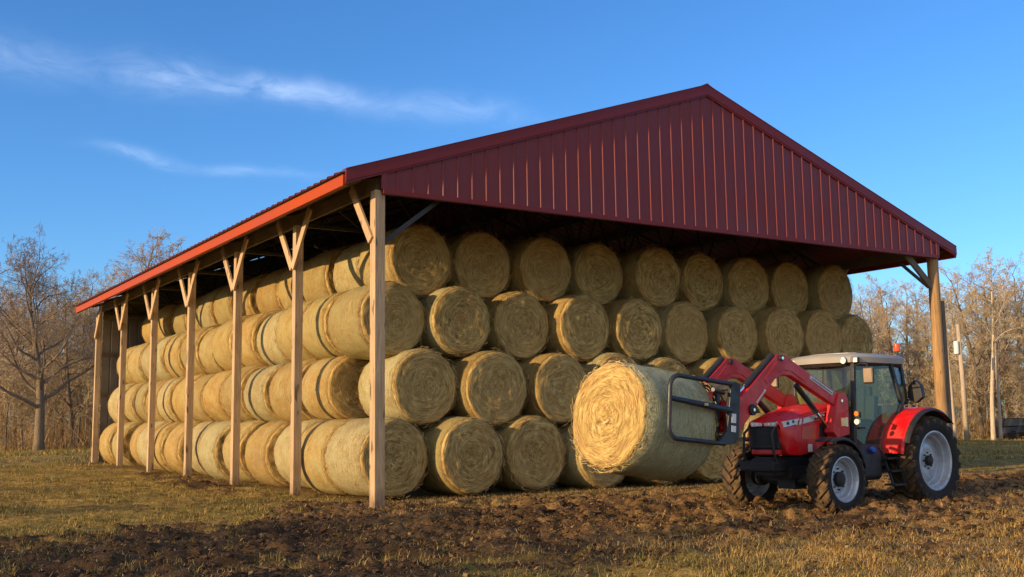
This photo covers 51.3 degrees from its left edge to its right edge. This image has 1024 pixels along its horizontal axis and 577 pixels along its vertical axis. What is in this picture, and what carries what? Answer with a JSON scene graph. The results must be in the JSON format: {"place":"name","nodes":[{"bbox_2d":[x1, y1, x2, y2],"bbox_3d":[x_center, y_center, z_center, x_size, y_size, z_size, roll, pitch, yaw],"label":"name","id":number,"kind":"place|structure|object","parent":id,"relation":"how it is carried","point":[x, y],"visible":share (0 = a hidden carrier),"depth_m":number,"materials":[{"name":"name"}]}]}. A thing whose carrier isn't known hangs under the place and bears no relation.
{"place":"outdoors","nodes":[
{"label":"outdoors","id":0,"kind":"place"},
{"bbox_2d":[0,431,1023,576],"bbox_3d":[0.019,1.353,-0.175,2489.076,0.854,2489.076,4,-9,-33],"label":"ground","id":1,"kind":"structure","parent":0,"point":[222,561],"depth_m":14.43,"materials":[{"name":"soil"}]},
{"bbox_2d":[0,379,35,449],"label":"scrub tree","id":2,"kind":"object","parent":1,"relation":"on","point":[20,416],"visible":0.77,"depth_m":61.55,"materials":[{"name":"brown plant"}]},
{"bbox_2d":[0,253,53,404],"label":"bare tree","id":3,"kind":"object","parent":1,"relation":"on","point":[8,338],"visible":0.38,"depth_m":66.69,"materials":[{"name":"brown plant"}]},
{"bbox_2d":[0,354,57,449],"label":"scrub tree","id":4,"kind":"object","parent":1,"relation":"on","point":[8,398],"visible":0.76,"depth_m":62.06,"materials":[{"name":"brown plant"}]},
{"bbox_2d":[0,365,100,449],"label":"undergrowth","id":5,"kind":"object","parent":1,"relation":"on","point":[28,443],"visible":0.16,"depth_m":64.77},
{"bbox_2d":[0,223,102,449],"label":"bare tree","id":6,"kind":"object","parent":1,"relation":"on","point":[40,365],"visible":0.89,"depth_m":59.19,"materials":[{"name":"brown plant"}]},
{"bbox_2d":[15,284,93,447],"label":"bare tree","id":7,"kind":"object","parent":1,"relation":"on","point":[63,373],"visible":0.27,"depth_m":69.41,"materials":[{"name":"brown plant"}]},
{"bbox_2d":[28,282,94,447],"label":"bare tree","id":8,"kind":"object","parent":1,"relation":"on","point":[68,389],"visible":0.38,"depth_m":65.73,"materials":[{"name":"brown plant"}]},
{"bbox_2d":[31,358,100,447],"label":"scrub tree","id":9,"kind":"object","parent":1,"relation":"on","point":[77,389],"visible":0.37,"depth_m":66.64,"materials":[{"name":"brown plant"}]},
{"bbox_2d":[97,422,128,463],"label":"hay bale","id":10,"kind":"object","parent":1,"relation":"on","point":[105,441],"visible":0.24,"depth_m":35.77,"materials":[{"name":"plant"}]},
{"bbox_2d":[63,227,166,356],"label":"bare tree","id":11,"kind":"object","parent":1,"relation":"on","point":[157,246],"visible":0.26,"depth_m":69.81,"materials":[{"name":"brown plant"}]},
{"bbox_2d":[111,420,145,465],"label":"hay bale","id":12,"kind":"object","parent":1,"relation":"on","point":[128,459],"visible":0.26,"depth_m":34.25,"materials":[{"name":"plant"}]},
{"bbox_2d":[125,382,145,421],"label":"hay bale","id":13,"kind":"object","parent":12,"relation":"on","point":[130,413],"visible":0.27,"depth_m":34.75,"materials":[{"name":"plant"}]},
{"bbox_2d":[126,342,149,383],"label":"hay bale","id":14,"kind":"object","parent":13,"relation":"on","point":[137,375],"visible":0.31,"depth_m":34.98,"materials":[{"name":"plant"}]},
{"bbox_2d":[157,300,183,338],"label":"hay bale","id":15,"kind":"object","parent":14,"relation":"on","point":[165,321],"visible":0.3,"depth_m":34.96,"materials":[{"name":"plant"}]},
{"bbox_2d":[154,421,182,471],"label":"hay bale","id":16,"kind":"object","parent":1,"relation":"on","point":[160,461],"visible":0.23,"depth_m":30.33,"materials":[{"name":"plant"}]},
{"bbox_2d":[156,377,185,423],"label":"hay bale","id":17,"kind":"object","parent":16,"relation":"on","point":[165,406],"visible":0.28,"depth_m":30.82,"materials":[{"name":"plant"}]},
{"bbox_2d":[162,329,198,378],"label":"hay bale","id":18,"kind":"object","parent":17,"relation":"on","point":[173,363],"visible":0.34,"depth_m":30.94,"materials":[{"name":"plant"}]},
{"bbox_2d":[196,284,228,327],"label":"hay bale","id":19,"kind":"object","parent":18,"relation":"on","point":[206,318],"visible":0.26,"depth_m":30.96,"materials":[{"name":"plant"}]},
{"bbox_2d":[162,421,200,474],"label":"hay bale","id":20,"kind":"object","parent":1,"relation":"on","point":[173,448],"visible":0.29,"depth_m":29.03,"materials":[{"name":"plant"}]},
{"bbox_2d":[169,373,209,423],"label":"hay bale","id":21,"kind":"object","parent":20,"relation":"on","point":[178,400],"visible":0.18,"depth_m":29.82,"materials":[{"name":"plant"}]},
{"bbox_2d":[179,324,222,377],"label":"hay bale","id":22,"kind":"object","parent":21,"relation":"on","point":[199,335],"visible":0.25,"depth_m":29.57,"materials":[{"name":"plant"}]},
{"bbox_2d":[211,277,254,323],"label":"hay bale","id":23,"kind":"object","parent":22,"relation":"on","point":[222,307],"visible":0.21,"depth_m":29.82,"materials":[{"name":"plant"}]},
{"bbox_2d":[182,421,217,475],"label":"hay bale","id":24,"kind":"object","parent":1,"relation":"on","point":[200,429],"visible":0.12,"depth_m":27.80,"materials":[{"name":"plant"}]},
{"bbox_2d":[193,373,216,421],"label":"hay bale","id":25,"kind":"object","parent":24,"relation":"on","point":[199,414],"visible":0.2,"depth_m":28.32,"materials":[{"name":"plant"}]},
{"bbox_2d":[197,325,225,373],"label":"hay bale","id":26,"kind":"object","parent":25,"relation":"on","point":[206,358],"visible":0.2,"depth_m":28.70,"materials":[{"name":"plant"}]},
{"bbox_2d":[195,421,241,480],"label":"hay bale","id":27,"kind":"object","parent":1,"relation":"on","point":[210,453],"visible":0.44,"depth_m":26.32,"materials":[{"name":"plant"}]},
{"bbox_2d":[200,369,231,421],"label":"hay bale","id":28,"kind":"object","parent":27,"relation":"on","point":[213,406],"visible":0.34,"depth_m":27.12,"materials":[{"name":"plant"}]},
{"bbox_2d":[212,312,259,370],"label":"hay bale","id":29,"kind":"object","parent":28,"relation":"on","point":[222,345],"visible":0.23,"depth_m":27.18,"materials":[{"name":"plant"}]},
{"bbox_2d":[231,271,268,315],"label":"hay bale","id":30,"kind":"object","parent":29,"relation":"on","point":[250,286],"visible":0.27,"depth_m":28.19,"materials":[{"name":"plant"}]},
{"bbox_2d":[221,420,266,483],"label":"hay bale","id":31,"kind":"object","parent":1,"relation":"on","point":[248,428],"visible":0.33,"depth_m":24.84,"materials":[{"name":"plant"}]},
{"bbox_2d":[219,363,264,422],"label":"hay bale","id":32,"kind":"object","parent":31,"relation":"on","point":[226,392],"visible":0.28,"depth_m":25.81,"materials":[{"name":"plant"}]},
{"bbox_2d":[232,308,285,366],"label":"hay bale","id":33,"kind":"object","parent":32,"relation":"on","point":[251,325],"visible":0.27,"depth_m":25.74,"materials":[{"name":"plant"}]},
{"bbox_2d":[254,267,288,313],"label":"hay bale","id":34,"kind":"object","parent":33,"relation":"on","point":[267,297],"visible":0.32,"depth_m":27.09,"materials":[{"name":"plant"}]},
{"bbox_2d":[276,255,316,309],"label":"hay bale","id":35,"kind":"object","parent":33,"relation":"on","point":[284,288],"visible":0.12,"depth_m":26.09,"materials":[{"name":"plant"}]},
{"bbox_2d":[243,420,290,487],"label":"hay bale","id":36,"kind":"object","parent":1,"relation":"on","point":[259,449],"visible":0.36,"depth_m":23.51,"materials":[{"name":"plant"}]},
{"bbox_2d":[241,362,287,422],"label":"hay bale","id":37,"kind":"object","parent":36,"relation":"on","point":[257,404],"visible":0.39,"depth_m":24.38,"materials":[{"name":"plant"}]},
{"bbox_2d":[254,309,290,365],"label":"hay bale","id":38,"kind":"object","parent":37,"relation":"on","point":[269,352],"visible":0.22,"depth_m":24.79,"materials":[{"name":"plant"}]},
{"bbox_2d":[272,419,322,488],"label":"hay bale","id":39,"kind":"object","parent":1,"relation":"on","point":[281,452],"visible":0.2,"depth_m":22.66,"materials":[{"name":"plant"}]},
{"bbox_2d":[265,359,319,421],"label":"hay bale","id":40,"kind":"object","parent":39,"relation":"on","point":[279,390],"visible":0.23,"depth_m":23.21,"materials":[{"name":"plant"}]},
{"bbox_2d":[274,299,323,362],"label":"hay bale","id":41,"kind":"object","parent":40,"relation":"on","point":[283,332],"visible":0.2,"depth_m":23.47,"materials":[{"name":"plant"}]},
{"bbox_2d":[303,243,355,301],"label":"hay bale","id":42,"kind":"object","parent":41,"relation":"on","point":[318,276],"visible":0.29,"depth_m":24.20,"materials":[{"name":"plant"}]},
{"bbox_2d":[301,419,354,495],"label":"hay bale","id":43,"kind":"object","parent":1,"relation":"on","point":[315,439],"visible":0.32,"depth_m":20.96,"materials":[{"name":"plant"}]},
{"bbox_2d":[302,356,369,419],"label":"hay bale","id":44,"kind":"object","parent":43,"relation":"on","point":[329,387],"visible":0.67,"depth_m":21.58,"materials":[{"name":"plant"}]},
{"bbox_2d":[302,289,347,359],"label":"hay bale","id":45,"kind":"object","parent":44,"relation":"on","point":[316,339],"visible":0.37,"depth_m":21.98,"materials":[{"name":"plant"}]},
{"bbox_2d":[331,241,366,291],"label":"hay bale","id":46,"kind":"object","parent":45,"relation":"on","point":[345,272],"visible":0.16,"depth_m":23.14,"materials":[{"name":"plant"}]},
{"bbox_2d":[323,416,429,499],"bbox_3d":[-2.577,3.198,20.203,1.559,1.566,1.529,38,-27,-26],"label":"hay bale","id":47,"kind":"object","parent":1,"relation":"on","point":[347,452],"visible":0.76,"depth_m":19.72,"materials":[{"name":"plant"}]},
{"bbox_2d":[414,415,505,496],"bbox_3d":[-1.162,3.283,20.953,1.578,1.580,1.525,-29,11,-35],"label":"hay bale","id":48,"kind":"object","parent":1,"relation":"on","point":[465,456],"visible":0.81,"depth_m":20.35,"materials":[{"name":"plant"}]},
{"bbox_2d":[356,346,459,427],"bbox_3d":[-2.083,1.964,21.065,1.566,1.573,1.530,-6,-3,-36],"label":"hay bale","id":49,"kind":"object","parent":48,"relation":"on","point":[420,386],"visible":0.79,"depth_m":20.47,"materials":[{"name":"plant"}]},
{"bbox_2d":[326,280,427,362],"bbox_3d":[-2.719,0.663,21.267,1.574,1.560,1.524,-33,13,-34],"label":"hay bale","id":50,"kind":"object","parent":49,"relation":"on","point":[348,323],"visible":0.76,"depth_m":20.78,"materials":[{"name":"plant"}]},
{"bbox_2d":[0,469,1023,576],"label":"leaf litter","id":51,"kind":"object","parent":1,"relation":"on","point":[553,544],"visible":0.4,"depth_m":13.24,"materials":[{"name":"plant"}]},
{"bbox_2d":[0,471,1023,576],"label":"soil clods","id":52,"kind":"object","parent":1,"relation":"on","point":[1001,520],"visible":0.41,"depth_m":14.15,"materials":[{"name":"soil"}]},
{"bbox_2d":[0,471,1023,576],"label":"straw litter","id":53,"kind":"object","parent":1,"relation":"on","point":[843,535],"visible":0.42,"depth_m":12.17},
{"bbox_2d":[74,83,956,508],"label":"pole barn","id":54,"kind":"structure","parent":1,"relation":"on","point":[710,171],"depth_m":23.60,"materials":[{"name":"red metal"}]},
{"bbox_2d":[489,414,567,492],"bbox_3d":[0.086,3.378,21.958,1.593,1.604,1.526,24,-20,-31],"label":"hay bale","id":55,"kind":"object","parent":1,"relation":"on","point":[532,446],"visible":0.71,"depth_m":21.34,"materials":[{"name":"plant"}]},
{"bbox_2d":[444,348,529,426],"bbox_3d":[-0.693,2.060,21.810,1.598,1.609,1.526,-40,16,-32],"label":"hay bale","id":56,"kind":"object","parent":55,"relation":"on","point":[491,384],"visible":0.73,"depth_m":21.18,"materials":[{"name":"plant"}]},
{"bbox_2d":[412,284,491,358],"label":"hay bale","id":57,"kind":"object","parent":56,"relation":"on","point":[457,320],"visible":0.71,"depth_m":21.39,"materials":[{"name":"plant"}]},
{"bbox_2d":[355,221,453,298],"bbox_3d":[-2.247,-0.503,22.227,1.593,1.593,1.529,15,-15,-32],"label":"hay bale","id":58,"kind":"object","parent":57,"relation":"on","point":[417,259],"visible":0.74,"depth_m":21.64,"materials":[{"name":"plant"}]},
{"bbox_2d":[518,351,586,425],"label":"hay bale","id":59,"kind":"object","parent":55,"relation":"on","point":[554,381],"visible":0.57,"depth_m":22.02,"materials":[{"name":"plant"}]},
{"bbox_2d":[477,289,550,360],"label":"hay bale","id":60,"kind":"object","parent":59,"relation":"on","point":[519,322],"visible":0.67,"depth_m":22.35,"materials":[{"name":"plant"}]},
{"bbox_2d":[440,229,512,300],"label":"hay bale","id":61,"kind":"object","parent":60,"relation":"on","point":[481,259],"visible":0.56,"depth_m":22.54,"materials":[{"name":"plant"}]},
{"bbox_2d":[553,420,625,488],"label":"hay bale","id":62,"kind":"object","parent":1,"relation":"on","point":[576,474],"visible":0.29,"depth_m":21.98,"materials":[{"name":"plant"}]},
{"bbox_2d":[579,352,638,377],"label":"hay bale","id":63,"kind":"object","parent":62,"relation":"on","point":[601,358],"visible":0.1,"depth_m":23.03,"materials":[{"name":"plant"}]},
{"bbox_2d":[537,294,611,361],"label":"hay bale","id":64,"kind":"object","parent":63,"relation":"on","point":[579,325],"visible":0.62,"depth_m":23.02,"materials":[{"name":"plant"}]},
{"bbox_2d":[499,235,571,303],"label":"hay bale","id":65,"kind":"object","parent":64,"relation":"on","point":[541,268],"visible":0.71,"depth_m":23.26,"materials":[{"name":"plant"}]},
{"bbox_2d":[619,475,674,485],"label":"hay bale","id":66,"kind":"object","parent":1,"relation":"on","point":[633,480],"visible":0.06,"depth_m":23.03,"materials":[{"name":"plant"}]},
{"bbox_2d":[636,356,692,374],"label":"hay bale","id":67,"kind":"object","parent":66,"relation":"on","point":[668,364],"visible":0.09,"depth_m":24.05,"materials":[{"name":"plant"}]},
{"bbox_2d":[602,296,663,361],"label":"hay bale","id":68,"kind":"object","parent":67,"relation":"on","point":[635,328],"visible":0.56,"depth_m":23.84,"materials":[{"name":"plant"}]},
{"bbox_2d":[561,242,625,305],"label":"hay bale","id":69,"kind":"object","parent":68,"relation":"on","point":[596,271],"visible":0.56,"depth_m":24.18,"materials":[{"name":"plant"}]},
{"bbox_2d":[650,301,709,364],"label":"hay bale","id":70,"kind":"object","parent":67,"relation":"on","point":[685,333],"visible":0.57,"depth_m":24.75,"materials":[{"name":"plant"}]},
{"bbox_2d":[613,244,682,309],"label":"hay bale","id":71,"kind":"object","parent":70,"relation":"on","point":[652,274],"visible":0.59,"depth_m":24.77,"materials":[{"name":"plant"}]},
{"bbox_2d":[676,434,735,481],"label":"hay bale","id":72,"kind":"object","parent":1,"relation":"on","point":[712,471],"visible":0.09,"depth_m":23.91,"materials":[{"name":"plant"}]},
{"bbox_2d":[684,356,741,401],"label":"hay bale","id":73,"kind":"object","parent":72,"relation":"on","point":[699,367],"visible":0.08,"depth_m":24.88,"materials":[{"name":"plant"}]},
{"bbox_2d":[699,303,758,362],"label":"hay bale","id":74,"kind":"object","parent":73,"relation":"on","point":[733,332],"visible":0.52,"depth_m":25.47,"materials":[{"name":"plant"}]},
{"bbox_2d":[673,252,724,312],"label":"hay bale","id":75,"kind":"object","parent":74,"relation":"on","point":[701,283],"visible":0.5,"depth_m":25.77,"materials":[{"name":"plant"}]},
{"bbox_2d":[735,413,781,455],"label":"hay bale","id":76,"kind":"object","parent":1,"relation":"on","point":[745,426],"visible":0.05,"depth_m":24.57,"materials":[{"name":"plant"}]},
{"bbox_2d":[741,359,791,413],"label":"hay bale","id":77,"kind":"object","parent":76,"relation":"on","point":[785,385],"visible":0.07,"depth_m":25.79,"materials":[{"name":"plant"}]},
{"bbox_2d":[747,305,803,360],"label":"hay bale","id":78,"kind":"object","parent":77,"relation":"on","point":[780,331],"visible":0.48,"depth_m":26.27,"materials":[{"name":"plant"}]},
{"bbox_2d":[715,256,769,315],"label":"hay bale","id":79,"kind":"object","parent":78,"relation":"on","point":[745,283],"visible":0.55,"depth_m":26.54,"materials":[{"name":"plant"}]},
{"bbox_2d":[594,493,1023,576],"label":"dry grass","id":80,"kind":"structure","parent":1,"relation":"on","point":[873,562],"depth_m":11.48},
{"bbox_2d":[666,343,960,514],"bbox_3d":[4.293,2.194,17.105,6.934,2.756,2.200,5,-9,-38],"label":"tractor","id":81,"kind":"object","parent":1,"relation":"on","point":[836,451],"visible":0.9,"depth_m":17.16,"materials":[{"name":"metal"}]},
{"bbox_2d":[569,360,721,483],"bbox_3d":[1.885,1.911,15.257,1.526,1.637,1.625,15,29,-36],"label":"hay bale","id":82,"kind":"object","parent":81,"relation":"in","point":[619,427],"visible":0.94,"depth_m":14.75,"materials":[{"name":"plant"}]},
{"bbox_2d":[849,282,913,403],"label":"bare tree","id":83,"kind":"object","parent":1,"relation":"on","point":[877,343],"visible":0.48,"depth_m":62.08,"materials":[{"name":"brown plant"}]},
{"bbox_2d":[866,280,955,406],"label":"bare tree","id":84,"kind":"object","parent":1,"relation":"on","point":[888,332],"visible":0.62,"depth_m":65.73,"materials":[{"name":"brown plant"}]},
{"bbox_2d":[873,280,954,406],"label":"bare tree","id":85,"kind":"object","parent":1,"relation":"on","point":[908,314],"visible":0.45,"depth_m":71.75,"materials":[{"name":"brown plant"}]},
{"bbox_2d":[878,337,953,406],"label":"scrub tree","id":86,"kind":"object","parent":1,"relation":"on","point":[918,359],"visible":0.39,"depth_m":66.69,"materials":[{"name":"brown plant"}]},
{"bbox_2d":[911,290,973,440],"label":"pale tree","id":87,"kind":"object","parent":1,"relation":"on","point":[951,387],"visible":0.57,"depth_m":56.99,"materials":[{"name":"brown plant"}]},
{"bbox_2d":[876,340,1023,438],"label":"undergrowth","id":88,"kind":"object","parent":1,"relation":"on","point":[986,426],"visible":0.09,"depth_m":63.04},
{"bbox_2d":[911,262,1005,438],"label":"bare tree","id":89,"kind":"object","parent":1,"relation":"on","point":[974,382],"visible":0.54,"depth_m":60.72,"materials":[{"name":"brown plant"}]},
{"bbox_2d":[953,324,969,440],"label":"utility pole","id":90,"kind":"object","parent":1,"relation":"on","point":[957,344],"visible":0.93,"depth_m":55.70,"materials":[{"name":"brown wood"}]},
{"bbox_2d":[946,265,1023,426],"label":"bare tree","id":91,"kind":"object","parent":1,"relation":"on","point":[1005,351],"visible":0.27,"depth_m":65.30,"materials":[{"name":"brown plant"}]},
{"bbox_2d":[948,267,1023,437],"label":"bare tree","id":92,"kind":"object","parent":1,"relation":"on","point":[983,339],"visible":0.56,"depth_m":63.10,"materials":[{"name":"brown plant"}]},
{"bbox_2d":[957,246,1023,439],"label":"pale tree","id":93,"kind":"object","parent":1,"relation":"on","point":[992,409],"visible":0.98,"depth_m":58.00,"materials":[{"name":"beige plant"}]},
{"bbox_2d":[959,281,1023,439],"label":"pale tree","id":94,"kind":"object","parent":1,"relation":"on","point":[997,383],"visible":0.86,"depth_m":58.27,"materials":[{"name":"brown plant"}]},
{"bbox_2d":[959,351,1023,424],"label":"scrub tree","id":95,"kind":"object","parent":1,"relation":"on","point":[1006,383],"visible":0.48,"depth_m":61.98,"materials":[{"name":"brown plant"}]},
{"bbox_2d":[965,251,1023,388],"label":"bare tree","id":96,"kind":"object","parent":1,"relation":"on","point":[1014,287],"visible":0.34,"depth_m":71.11,"materials":[{"name":"brown plant"}]},
{"bbox_2d":[967,276,1023,417],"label":"bare tree","id":97,"kind":"object","parent":1,"relation":"on","point":[1012,306],"visible":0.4,"depth_m":66.21,"materials":[{"name":"brown plant"}]},
{"bbox_2d":[990,418,1023,438],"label":"parked car","id":98,"kind":"object","parent":1,"relation":"on","point":[1012,428],"visible":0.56,"depth_m":58.73,"materials":[{"name":"paint"}]},
{"bbox_2d":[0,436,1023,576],"bbox_3d":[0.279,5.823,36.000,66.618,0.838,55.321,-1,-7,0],"label":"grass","id":99,"kind":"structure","parent":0,"point":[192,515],"depth_m":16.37,"materials":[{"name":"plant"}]},
{"bbox_2d":[0,0,1023,424],"label":"sky","id":100,"kind":"structure","parent":0,"point":[120,120],"materials":[{"name":"blue"}]},
{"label":"hay bale","id":101,"kind":"object","parent":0,"visible":0},
{"bbox_2d":[835,370,880,405],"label":"hay bale","id":102,"kind":"object","parent":101,"relation":"on","point":[860,383],"visible":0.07,"depth_m":27.36,"materials":[{"name":"plant"}]},
{"bbox_2d":[837,314,873,352],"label":"hay bale","id":103,"kind":"object","parent":102,"relation":"on","point":[856,333],"visible":0.19,"depth_m":28.20,"materials":[{"name":"plant"}]},
{"bbox_2d":[800,263,853,320],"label":"hay bale","id":104,"kind":"object","parent":103,"relation":"on","point":[829,285],"visible":0.5,"depth_m":28.15,"materials":[{"name":"plant"}]},
{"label":"hay bale","id":105,"kind":"object","parent":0,"visible":0},
{"bbox_2d":[797,370,841,404],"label":"hay bale","id":106,"kind":"object","parent":105,"relation":"on","point":[816,374],"visible":0.06,"depth_m":26.29,"materials":[{"name":"plant"}]},
{"bbox_2d":[796,309,844,356],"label":"hay bale","id":107,"kind":"object","parent":106,"relation":"on","point":[821,329],"visible":0.38,"depth_m":27.17,"materials":[{"name":"plant"}]},
{"bbox_2d":[760,259,811,314],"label":"hay bale","id":108,"kind":"object","parent":107,"relation":"on","point":[788,284],"visible":0.38,"depth_m":27.47,"materials":[{"name":"plant"}]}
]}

